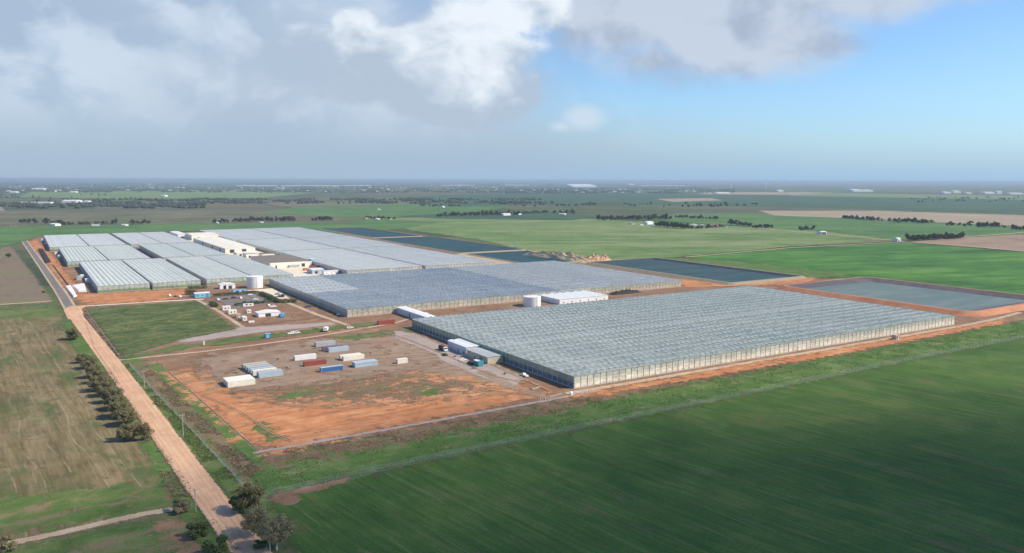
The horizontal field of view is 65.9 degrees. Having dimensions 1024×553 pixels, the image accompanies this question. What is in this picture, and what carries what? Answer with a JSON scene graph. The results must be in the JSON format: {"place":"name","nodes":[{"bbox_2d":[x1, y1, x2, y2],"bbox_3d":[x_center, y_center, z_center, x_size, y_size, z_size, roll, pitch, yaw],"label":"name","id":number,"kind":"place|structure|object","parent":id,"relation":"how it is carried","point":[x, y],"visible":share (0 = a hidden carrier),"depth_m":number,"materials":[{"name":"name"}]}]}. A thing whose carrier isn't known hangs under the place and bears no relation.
{"place":"outdoors","nodes":[
{"label":"outdoors","id":0,"kind":"place"},
{"bbox_2d":[0,207,72,307],"bbox_3d":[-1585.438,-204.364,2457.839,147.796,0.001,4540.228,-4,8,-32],"label":"asphalt road","id":1,"kind":"structure","parent":0,"point":[61,293],"depth_m":795.07,"materials":[{"name":"asphalt"}]},
{"bbox_2d":[28,240,84,292],"bbox_3d":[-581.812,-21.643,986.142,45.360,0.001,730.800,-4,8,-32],"label":"works track","id":2,"kind":"structure","parent":0,"point":[36,244],"depth_m":914.26,"materials":[{"name":"orange soil"}]},
{"bbox_2d":[8,508,171,543],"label":"track","id":3,"kind":"structure","parent":0,"point":[88,526],"depth_m":229.44,"materials":[{"name":"soil"}]},
{"bbox_2d":[20,190,308,198],"bbox_3d":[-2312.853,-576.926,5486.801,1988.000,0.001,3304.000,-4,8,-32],"label":"field","id":4,"kind":"structure","parent":0,"point":[172,195],"depth_m":5024.18,"materials":[{"name":"plant"}]},
{"bbox_2d":[0,186,552,192],"bbox_3d":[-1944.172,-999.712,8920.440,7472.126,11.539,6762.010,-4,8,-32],"label":"distant woodland","id":5,"kind":"object","parent":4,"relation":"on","point":[228,187],"visible":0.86,"depth_m":7460.77,"materials":[{"name":"plant"}]},
{"bbox_2d":[71,316,271,552],"bbox_3d":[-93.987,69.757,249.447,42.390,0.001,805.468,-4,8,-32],"label":"dirt road","id":6,"kind":"structure","parent":0,"point":[241,539],"depth_m":284.17,"materials":[{"name":"soil"}]},
{"bbox_2d":[75,321,238,552],"bbox_3d":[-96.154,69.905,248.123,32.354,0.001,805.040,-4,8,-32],"label":"wheel rut","id":7,"kind":"structure","parent":6,"relation":"on","point":[163,445],"depth_m":286.12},
{"bbox_2d":[76,319,244,551],"bbox_3d":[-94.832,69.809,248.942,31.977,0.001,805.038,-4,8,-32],"label":"wheel rut","id":8,"kind":"structure","parent":6,"relation":"on","point":[173,452],"depth_m":282.08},
{"bbox_2d":[79,318,255,552],"bbox_3d":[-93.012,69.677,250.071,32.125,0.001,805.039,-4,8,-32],"label":"wheel rut","id":9,"kind":"structure","parent":6,"relation":"on","point":[223,509],"depth_m":283.62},
{"bbox_2d":[82,318,264,552],"bbox_3d":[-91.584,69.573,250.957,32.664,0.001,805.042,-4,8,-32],"label":"wheel rut","id":10,"kind":"structure","parent":6,"relation":"on","point":[203,474],"depth_m":294.66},
{"bbox_2d":[141,516,202,552],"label":"bare ground","id":11,"kind":"structure","parent":0,"point":[179,536],"depth_m":222.58,"materials":[{"name":"soil"}]},
{"bbox_2d":[0,210,377,225],"bbox_3d":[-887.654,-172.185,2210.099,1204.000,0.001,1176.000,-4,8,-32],"label":"field","id":12,"kind":"structure","parent":0,"point":[11,218],"depth_m":2082.51,"materials":[{"name":"plant"}]},
{"bbox_2d":[149,364,263,462],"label":"grass strip","id":13,"kind":"object","parent":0,"point":[243,446],"depth_m":324.15,"materials":[{"name":"plant"}]},
{"bbox_2d":[0,219,439,247],"bbox_3d":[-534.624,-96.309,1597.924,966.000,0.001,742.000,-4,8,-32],"label":"field","id":14,"kind":"structure","parent":0,"point":[12,234],"depth_m":1634.55,"materials":[{"name":"plant"}]},
{"bbox_2d":[119,318,411,359],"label":"track","id":15,"kind":"structure","parent":0,"point":[264,343],"depth_m":484.12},
{"bbox_2d":[270,476,349,505],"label":"sandy corner","id":16,"kind":"object","parent":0,"point":[289,499],"visible":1,"depth_m":254.04,"materials":[{"name":"soil"}]},
{"bbox_2d":[228,373,499,412],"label":"weedy ground","id":17,"kind":"structure","parent":0,"point":[353,395],"depth_m":377.03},
{"bbox_2d":[260,204,501,217],"bbox_3d":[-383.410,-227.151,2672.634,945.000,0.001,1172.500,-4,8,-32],"label":"field","id":18,"kind":"structure","parent":0,"point":[361,211],"depth_m":2577.26,"materials":[{"name":"plant"}]},
{"bbox_2d":[253,390,596,453],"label":"gravel track","id":19,"kind":"structure","parent":0,"point":[386,429],"depth_m":324.68,"materials":[{"name":"gravel"}]},
{"bbox_2d":[401,211,594,219],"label":"field","id":20,"kind":"structure","parent":0,"point":[549,215],"depth_m":2165.35,"materials":[{"name":"plant"}]},
{"bbox_2d":[0,180,1023,552],"bbox_3d":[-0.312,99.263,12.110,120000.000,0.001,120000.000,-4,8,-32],"label":"ground","id":21,"kind":"structure","parent":0,"point":[620,210],"depth_m":3474.44,"materials":[{"name":"plant"}]},
{"bbox_2d":[0,244,52,304],"bbox_3d":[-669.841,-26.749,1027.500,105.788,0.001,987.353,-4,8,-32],"label":"paddock","id":22,"kind":"structure","parent":21,"relation":"on","point":[19,284],"depth_m":758.44,"materials":[{"name":"soil"}]},
{"bbox_2d":[64,305,87,318],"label":"road junction","id":23,"kind":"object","parent":21,"relation":"on","point":[73,312],"visible":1,"depth_m":593.50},
{"bbox_2d":[0,304,182,545],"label":"paddock","id":24,"kind":"structure","parent":21,"relation":"on","point":[56,441],"depth_m":318.39,"materials":[{"name":"plant"}]},
{"bbox_2d":[0,305,63,318],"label":"grass patch","id":25,"kind":"object","parent":24,"relation":"on","point":[34,312],"visible":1,"depth_m":594.44,"materials":[{"name":"plant"}]},
{"bbox_2d":[0,481,169,535],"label":"grass patch","id":26,"kind":"object","parent":24,"relation":"on","point":[94,504],"visible":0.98,"depth_m":243.53,"materials":[{"name":"plant"}]},
{"bbox_2d":[4,515,201,552],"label":"grass patch","id":27,"kind":"object","parent":24,"relation":"on","point":[132,538],"visible":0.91,"depth_m":218.81,"materials":[{"name":"plant"}]},
{"bbox_2d":[107,399,132,414],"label":"bushy tree","id":28,"kind":"object","parent":24,"relation":"on","point":[119,405],"visible":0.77,"depth_m":330.53,"materials":[{"name":"green plant"}]},
{"bbox_2d":[111,409,138,423],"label":"bushy tree","id":29,"kind":"object","parent":24,"relation":"on","point":[130,416],"visible":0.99,"depth_m":321.12,"materials":[{"name":"green plant"}]},
{"bbox_2d":[115,423,138,439],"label":"bushy tree","id":30,"kind":"object","parent":24,"relation":"on","point":[129,431],"visible":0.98,"depth_m":302.48,"materials":[{"name":"green plant"}]},
{"bbox_2d":[0,201,205,207],"bbox_3d":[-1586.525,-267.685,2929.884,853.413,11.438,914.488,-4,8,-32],"label":"distant woodland","id":31,"kind":"object","parent":21,"relation":"on","point":[112,204],"visible":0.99,"depth_m":2868.02,"materials":[{"name":"plant"}]},
{"bbox_2d":[60,311,238,552],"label":"roadside verge","id":32,"kind":"structure","parent":21,"relation":"on","point":[81,345],"depth_m":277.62,"materials":[{"name":"green plant"}]},
{"bbox_2d":[185,521,210,538],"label":"shrub","id":33,"kind":"object","parent":21,"relation":"on","point":[198,530],"visible":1,"depth_m":221.70,"materials":[{"name":"green plant"}]},
{"bbox_2d":[120,359,285,520],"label":"roadside verge","id":34,"kind":"structure","parent":21,"relation":"on","point":[214,466],"depth_m":289.86,"materials":[{"name":"green plant"}]},
{"bbox_2d":[126,363,266,484],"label":"drain rubble","id":35,"kind":"object","parent":34,"relation":"on","point":[215,437],"visible":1,"depth_m":321.42,"materials":[{"name":"plant"}]},
{"bbox_2d":[129,364,243,484],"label":"drain","id":36,"kind":"object","parent":35,"relation":"on","point":[220,460],"visible":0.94,"depth_m":320.08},
{"bbox_2d":[135,365,259,479],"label":"dry weeds","id":37,"kind":"object","parent":34,"relation":"on","point":[226,450],"visible":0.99,"depth_m":317.55,"materials":[{"name":"plant"}]},
{"bbox_2d":[233,483,265,507],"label":"gum tree","id":38,"kind":"object","parent":34,"relation":"on","point":[248,491],"visible":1,"depth_m":237.28,"materials":[{"name":"green plant"}]},
{"bbox_2d":[201,534,228,552],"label":"shrub","id":39,"kind":"object","parent":21,"relation":"on","point":[221,546],"visible":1,"depth_m":211.24,"materials":[{"name":"green plant"}]},
{"bbox_2d":[121,322,376,358],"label":"grass strip","id":40,"kind":"object","parent":21,"relation":"on","point":[210,343],"depth_m":492.82,"materials":[{"name":"plant"}]},
{"bbox_2d":[240,504,272,534],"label":"gum tree","id":41,"kind":"object","parent":21,"relation":"on","point":[251,522],"visible":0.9,"depth_m":221.64,"materials":[{"name":"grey plant"}]},
{"bbox_2d":[254,513,295,549],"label":"gum tree","id":42,"kind":"object","parent":21,"relation":"on","point":[282,532],"visible":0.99,"depth_m":213.38,"materials":[{"name":"green plant"}]},
{"bbox_2d":[1,182,552,185],"bbox_3d":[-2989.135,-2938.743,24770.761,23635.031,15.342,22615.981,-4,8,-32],"label":"distant woodland","id":43,"kind":"object","parent":21,"relation":"on","point":[163,184],"visible":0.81,"depth_m":15392.68,"materials":[{"name":"plant"}]},
{"bbox_2d":[30,230,1023,451],"bbox_3d":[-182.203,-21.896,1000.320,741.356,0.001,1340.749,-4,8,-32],"label":"site earth","id":44,"kind":"structure","parent":21,"relation":"on","point":[180,361],"depth_m":517.84,"materials":[{"name":"soil"}]},
{"bbox_2d":[44,234,87,250],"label":"greenhouse","id":45,"kind":"object","parent":44,"relation":"on","point":[54,242],"visible":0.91,"depth_m":1187.25,"materials":[{"name":"grey glass"}]},
{"bbox_2d":[58,246,107,266],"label":"greenhouse","id":46,"kind":"object","parent":44,"relation":"on","point":[72,256],"visible":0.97,"depth_m":975.07,"materials":[{"name":"grey glass"}]},
{"bbox_2d":[77,233,126,246],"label":"greenhouse","id":47,"kind":"object","parent":44,"relation":"on","point":[106,239],"visible":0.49,"depth_m":1224.83,"materials":[{"name":"grey glass"}]},
{"bbox_2d":[79,260,149,292],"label":"greenhouse","id":48,"kind":"object","parent":44,"relation":"on","point":[106,275],"visible":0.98,"depth_m":762.34,"materials":[{"name":"grey glass"}]},
{"bbox_2d":[94,245,150,260],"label":"greenhouse","id":49,"kind":"object","parent":44,"relation":"on","point":[117,252],"visible":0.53,"depth_m":1011.48,"materials":[{"name":"grey glass"}]},
{"bbox_2d":[71,288,190,304],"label":"bare clay","id":50,"kind":"structure","parent":44,"relation":"on","point":[153,295],"depth_m":674.65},
{"bbox_2d":[112,232,161,247],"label":"greenhouse","id":51,"kind":"object","parent":44,"relation":"on","point":[134,240],"visible":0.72,"depth_m":1234.99,"materials":[{"name":"grey glass"}]},
{"bbox_2d":[89,303,229,352],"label":"weeds","id":52,"kind":"object","parent":44,"relation":"on","point":[156,323],"visible":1,"depth_m":544.73,"materials":[{"name":"green plant"}]},
{"bbox_2d":[85,301,236,354],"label":"grass paddock","id":53,"kind":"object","parent":44,"relation":"on","point":[134,339],"depth_m":549.96,"materials":[{"name":"plant"}]},
{"bbox_2d":[122,258,200,289],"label":"greenhouse","id":54,"kind":"object","parent":44,"relation":"on","point":[155,272],"visible":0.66,"depth_m":783.70,"materials":[{"name":"grey glass"}]},
{"bbox_2d":[139,232,191,243],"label":"greenhouse","id":55,"kind":"object","parent":44,"relation":"on","point":[163,237],"visible":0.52,"depth_m":1271.84,"materials":[{"name":"grey glass"}]},
{"bbox_2d":[139,243,192,260],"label":"greenhouse","id":56,"kind":"object","parent":44,"relation":"on","point":[163,251],"visible":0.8,"depth_m":1041.64,"materials":[{"name":"grey glass"}]},
{"bbox_2d":[166,242,226,256],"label":"greenhouse","id":57,"kind":"object","parent":44,"relation":"on","point":[194,249],"visible":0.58,"depth_m":1060.01,"materials":[{"name":"grey glass"}]},
{"bbox_2d":[166,256,249,285],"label":"greenhouse","id":58,"kind":"object","parent":44,"relation":"on","point":[205,271],"visible":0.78,"depth_m":818.19,"materials":[{"name":"grey glass"}]},
{"bbox_2d":[193,237,254,252],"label":"packing shed","id":59,"kind":"structure","parent":44,"relation":"on","point":[220,244],"depth_m":1135.83,"materials":[{"name":"beige paint"}]},
{"bbox_2d":[223,374,254,387],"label":"portable building","id":60,"kind":"structure","parent":44,"relation":"on","point":[238,381],"depth_m":386.39,"materials":[{"name":"beige paint"}]},
{"bbox_2d":[200,229,289,241],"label":"greenhouse","id":61,"kind":"object","parent":44,"relation":"on","point":[235,235],"visible":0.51,"depth_m":1348.39,"materials":[{"name":"grey glass"}]},
{"bbox_2d":[205,254,292,281],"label":"greenhouse","id":62,"kind":"object","parent":44,"relation":"on","point":[247,266],"visible":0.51,"depth_m":851.77,"materials":[{"name":"grey glass"}]},
{"bbox_2d":[246,275,262,288],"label":"water tank","id":63,"kind":"object","parent":44,"relation":"on","point":[254,281],"visible":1,"depth_m":729.35,"materials":[{"name":"metal"}]},
{"bbox_2d":[213,293,297,308],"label":"car park","id":64,"kind":"structure","parent":44,"relation":"on","point":[230,301],"depth_m":660.14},
{"bbox_2d":[176,322,338,342],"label":"gravel strip","id":65,"kind":"object","parent":44,"relation":"on","point":[239,331],"visible":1,"depth_m":525.67,"materials":[{"name":"gravel"}]},
{"bbox_2d":[186,239,330,276],"bbox_3d":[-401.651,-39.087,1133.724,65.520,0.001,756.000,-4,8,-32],"label":"limestone yard","id":66,"kind":"structure","parent":44,"relation":"on","point":[297,271],"depth_m":881.08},
{"bbox_2d":[250,254,311,267],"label":"boiler house","id":67,"kind":"structure","parent":44,"relation":"on","point":[279,261],"depth_m":915.51,"materials":[{"name":"beige paint"}]},
{"bbox_2d":[228,301,337,325],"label":"red earth","id":68,"kind":"structure","parent":44,"relation":"on","point":[292,310],"depth_m":595.98,"materials":[{"name":"soil"}]},
{"bbox_2d":[238,238,338,254],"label":"greenhouse","id":69,"kind":"object","parent":44,"relation":"on","point":[275,246],"visible":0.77,"depth_m":1142.52,"materials":[{"name":"grey glass"}]},
{"bbox_2d":[252,227,346,237],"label":"greenhouse","id":70,"kind":"object","parent":44,"relation":"on","point":[295,232],"visible":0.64,"depth_m":1404.41,"materials":[{"name":"grey glass"}]},
{"bbox_2d":[143,368,552,460],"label":"bare earth","id":71,"kind":"structure","parent":44,"relation":"on","point":[191,381],"depth_m":368.15,"materials":[{"name":"soil"}]},
{"bbox_2d":[175,385,535,453],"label":"bare clay","id":72,"kind":"structure","parent":71,"relation":"on","point":[291,423],"depth_m":336.81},
{"bbox_2d":[242,419,288,442],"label":"grass patch","id":73,"kind":"object","parent":72,"relation":"on","point":[260,429],"visible":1,"depth_m":315.23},
{"bbox_2d":[295,236,400,248],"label":"greenhouse","id":74,"kind":"object","parent":44,"relation":"on","point":[342,242],"visible":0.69,"depth_m":1188.39,"materials":[{"name":"grey glass"}]},
{"bbox_2d":[278,248,421,273],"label":"greenhouse","id":75,"kind":"object","parent":44,"relation":"on","point":[342,261],"visible":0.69,"depth_m":911.52,"materials":[{"name":"grey glass"}]},
{"bbox_2d":[187,334,529,394],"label":"yard","id":76,"kind":"structure","parent":44,"relation":"on","point":[219,365],"depth_m":434.45,"materials":[{"name":"soil"}]},
{"bbox_2d":[319,227,422,238],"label":"dam","id":77,"kind":"structure","parent":44,"relation":"on","point":[366,232],"depth_m":1483.53,"materials":[{"name":"teal liquid"}]},
{"bbox_2d":[333,328,421,339],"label":"grass strip","id":78,"kind":"object","parent":44,"relation":"on","point":[363,335],"depth_m":513.18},
{"bbox_2d":[397,306,433,318],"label":"covered walkway","id":79,"kind":"structure","parent":44,"relation":"on","point":[409,312],"depth_m":577.33,"materials":[{"name":"white metal"}]},
{"bbox_2d":[344,245,493,268],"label":"greenhouse","id":80,"kind":"object","parent":44,"relation":"on","point":[424,258],"visible":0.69,"depth_m":969.68,"materials":[{"name":"grey glass"}]},
{"bbox_2d":[373,236,524,253],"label":"dam","id":81,"kind":"structure","parent":44,"relation":"on","point":[447,245],"depth_m":1207.05,"materials":[{"name":"teal liquid"}]},
{"bbox_2d":[392,331,525,379],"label":"gravel strip","id":82,"kind":"object","parent":44,"relation":"on","point":[425,341],"visible":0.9,"depth_m":479.55,"materials":[{"name":"gravel"}]},
{"bbox_2d":[447,338,479,354],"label":"plant room","id":83,"kind":"object","parent":44,"relation":"on","point":[460,345],"visible":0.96,"depth_m":462.34,"materials":[{"name":"white metal"}]},
{"bbox_2d":[269,260,681,316],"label":"greenhouse","id":84,"kind":"object","parent":44,"relation":"on","point":[346,295],"visible":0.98,"depth_m":713.99,"materials":[{"name":"grey glass"}]},
{"bbox_2d":[432,350,520,384],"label":"apron","id":85,"kind":"object","parent":44,"relation":"on","point":[456,363],"visible":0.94,"depth_m":423.60,"materials":[{"name":"concrete"}]},
{"bbox_2d":[466,347,502,363],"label":"shed","id":86,"kind":"structure","parent":44,"relation":"on","point":[486,356],"depth_m":437.79,"materials":[{"name":"grey paint"}]},
{"bbox_2d":[467,251,580,262],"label":"dam","id":87,"kind":"structure","parent":44,"relation":"on","point":[514,256],"depth_m":1021.83,"materials":[{"name":"teal liquid"}]},
{"bbox_2d":[522,251,591,262],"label":"earth mound","id":88,"kind":"object","parent":44,"relation":"on","point":[569,256],"visible":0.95,"depth_m":1001.32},
{"bbox_2d":[540,290,607,303],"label":"shed","id":89,"kind":"structure","parent":44,"relation":"on","point":[571,297],"depth_m":656.92,"materials":[{"name":"white metal"}]},
{"bbox_2d":[412,286,954,388],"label":"greenhouse","id":90,"kind":"object","parent":44,"relation":"on","point":[596,342],"visible":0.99,"depth_m":504.62,"materials":[{"name":"white glass"}]},
{"bbox_2d":[585,258,805,284],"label":"dam","id":91,"kind":"structure","parent":44,"relation":"on","point":[719,274],"depth_m":872.91,"materials":[{"name":"liquid"}]},
{"bbox_2d":[777,277,1023,316],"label":"dam","id":92,"kind":"structure","parent":44,"relation":"on","point":[953,300],"depth_m":693.43,"materials":[{"name":"liquid"}]},
{"bbox_2d":[248,320,1023,496],"bbox_3d":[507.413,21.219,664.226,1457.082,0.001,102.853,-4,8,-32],"label":"grass verge","id":93,"kind":"object","parent":21,"relation":"on","point":[354,462],"depth_m":341.41,"materials":[{"name":"plant"}]},
{"bbox_2d":[264,337,1015,497],"bbox_3d":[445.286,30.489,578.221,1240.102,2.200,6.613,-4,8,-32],"label":"fence","id":94,"kind":"object","parent":21,"relation":"on","point":[630,414],"visible":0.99,"depth_m":334.28,"materials":[{"name":"metal"}]},
{"bbox_2d":[0,0,1023,182],"label":"sky","id":95,"kind":"structure","parent":0,"point":[884,91],"materials":[{"name":"blue"}]},
{"bbox_2d":[476,371,556,399],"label":"track","id":96,"kind":"structure","parent":0,"point":[503,382],"depth_m":386.74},
{"bbox_2d":[259,332,956,468],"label":"rough earth","id":97,"kind":"structure","parent":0,"point":[316,454],"depth_m":322.58,"materials":[{"name":"soil"}]},
{"bbox_2d":[380,217,892,259],"bbox_3d":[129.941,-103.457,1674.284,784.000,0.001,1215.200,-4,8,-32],"label":"field","id":98,"kind":"structure","parent":0,"point":[616,240],"depth_m":1409.96,"materials":[{"name":"plant"}]},
{"bbox_2d":[263,338,1023,552],"bbox_3d":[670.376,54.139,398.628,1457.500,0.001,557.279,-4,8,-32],"label":"crop field","id":99,"kind":"structure","parent":0,"point":[956,420],"depth_m":262.47,"materials":[{"name":"plant"}]},
{"bbox_2d":[395,192,1023,212],"bbox_3d":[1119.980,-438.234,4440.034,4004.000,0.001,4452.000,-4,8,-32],"label":"field","id":100,"kind":"structure","parent":0,"point":[947,204],"depth_m":3890.49,"materials":[{"name":"plant"}]},
{"bbox_2d":[93,197,553,203],"bbox_3d":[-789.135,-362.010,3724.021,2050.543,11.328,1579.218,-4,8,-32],"label":"distant woodland","id":101,"kind":"object","parent":100,"relation":"on","point":[305,200],"visible":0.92,"depth_m":3609.18,"materials":[{"name":"plant"}]},
{"bbox_2d":[420,202,757,206],"bbox_3d":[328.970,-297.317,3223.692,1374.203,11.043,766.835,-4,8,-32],"label":"distant woodland","id":102,"kind":"object","parent":100,"relation":"on","point":[594,203],"visible":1,"depth_m":3123.90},
{"bbox_2d":[505,187,734,192],"bbox_3d":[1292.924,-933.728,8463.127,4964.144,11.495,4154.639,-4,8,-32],"label":"distant woodland","id":103,"kind":"object","parent":100,"relation":"on","point":[671,190],"visible":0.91,"depth_m":7570.48,"materials":[{"name":"plant"}]},
{"bbox_2d":[673,277,819,287],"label":"embankment clay","id":104,"kind":"structure","parent":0,"point":[688,283],"depth_m":774.05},
{"bbox_2d":[664,258,850,277],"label":"grass strip","id":105,"kind":"object","parent":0,"point":[788,270],"depth_m":915.92,"materials":[{"name":"plant"}]},
{"bbox_2d":[701,192,819,194],"bbox_3d":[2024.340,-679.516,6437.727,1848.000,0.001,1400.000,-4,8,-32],"label":"field","id":106,"kind":"structure","parent":0,"point":[767,193],"depth_m":6271.92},
{"bbox_2d":[568,319,1007,397],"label":"bare clay","id":107,"kind":"structure","parent":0,"point":[804,357],"depth_m":442.54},
{"bbox_2d":[565,312,1021,394],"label":"pale track","id":108,"kind":"structure","parent":0,"point":[707,369],"depth_m":444.90,"materials":[{"name":"soil"}]},
{"bbox_2d":[634,213,1023,239],"bbox_3d":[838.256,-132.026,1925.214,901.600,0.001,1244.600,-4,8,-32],"label":"field","id":109,"kind":"structure","parent":0,"point":[885,228],"depth_m":1796.31,"materials":[{"name":"plant"}]},
{"bbox_2d":[686,242,1023,294],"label":"field","id":110,"kind":"structure","parent":0,"point":[986,269],"depth_m":982.38,"materials":[{"name":"plant"}]},
{"bbox_2d":[761,211,1023,225],"bbox_3d":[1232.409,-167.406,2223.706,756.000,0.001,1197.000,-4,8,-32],"label":"field","id":111,"kind":"structure","parent":0,"point":[1010,220],"depth_m":2297.20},
{"bbox_2d":[790,192,1023,199],"bbox_3d":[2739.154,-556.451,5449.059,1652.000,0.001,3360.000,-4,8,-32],"label":"field","id":112,"kind":"structure","parent":0,"point":[899,195],"depth_m":5434.78,"materials":[{"name":"plant"}]},
{"bbox_2d":[910,234,1023,250],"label":"field","id":113,"kind":"structure","parent":0,"point":[1011,242],"depth_m":1303.32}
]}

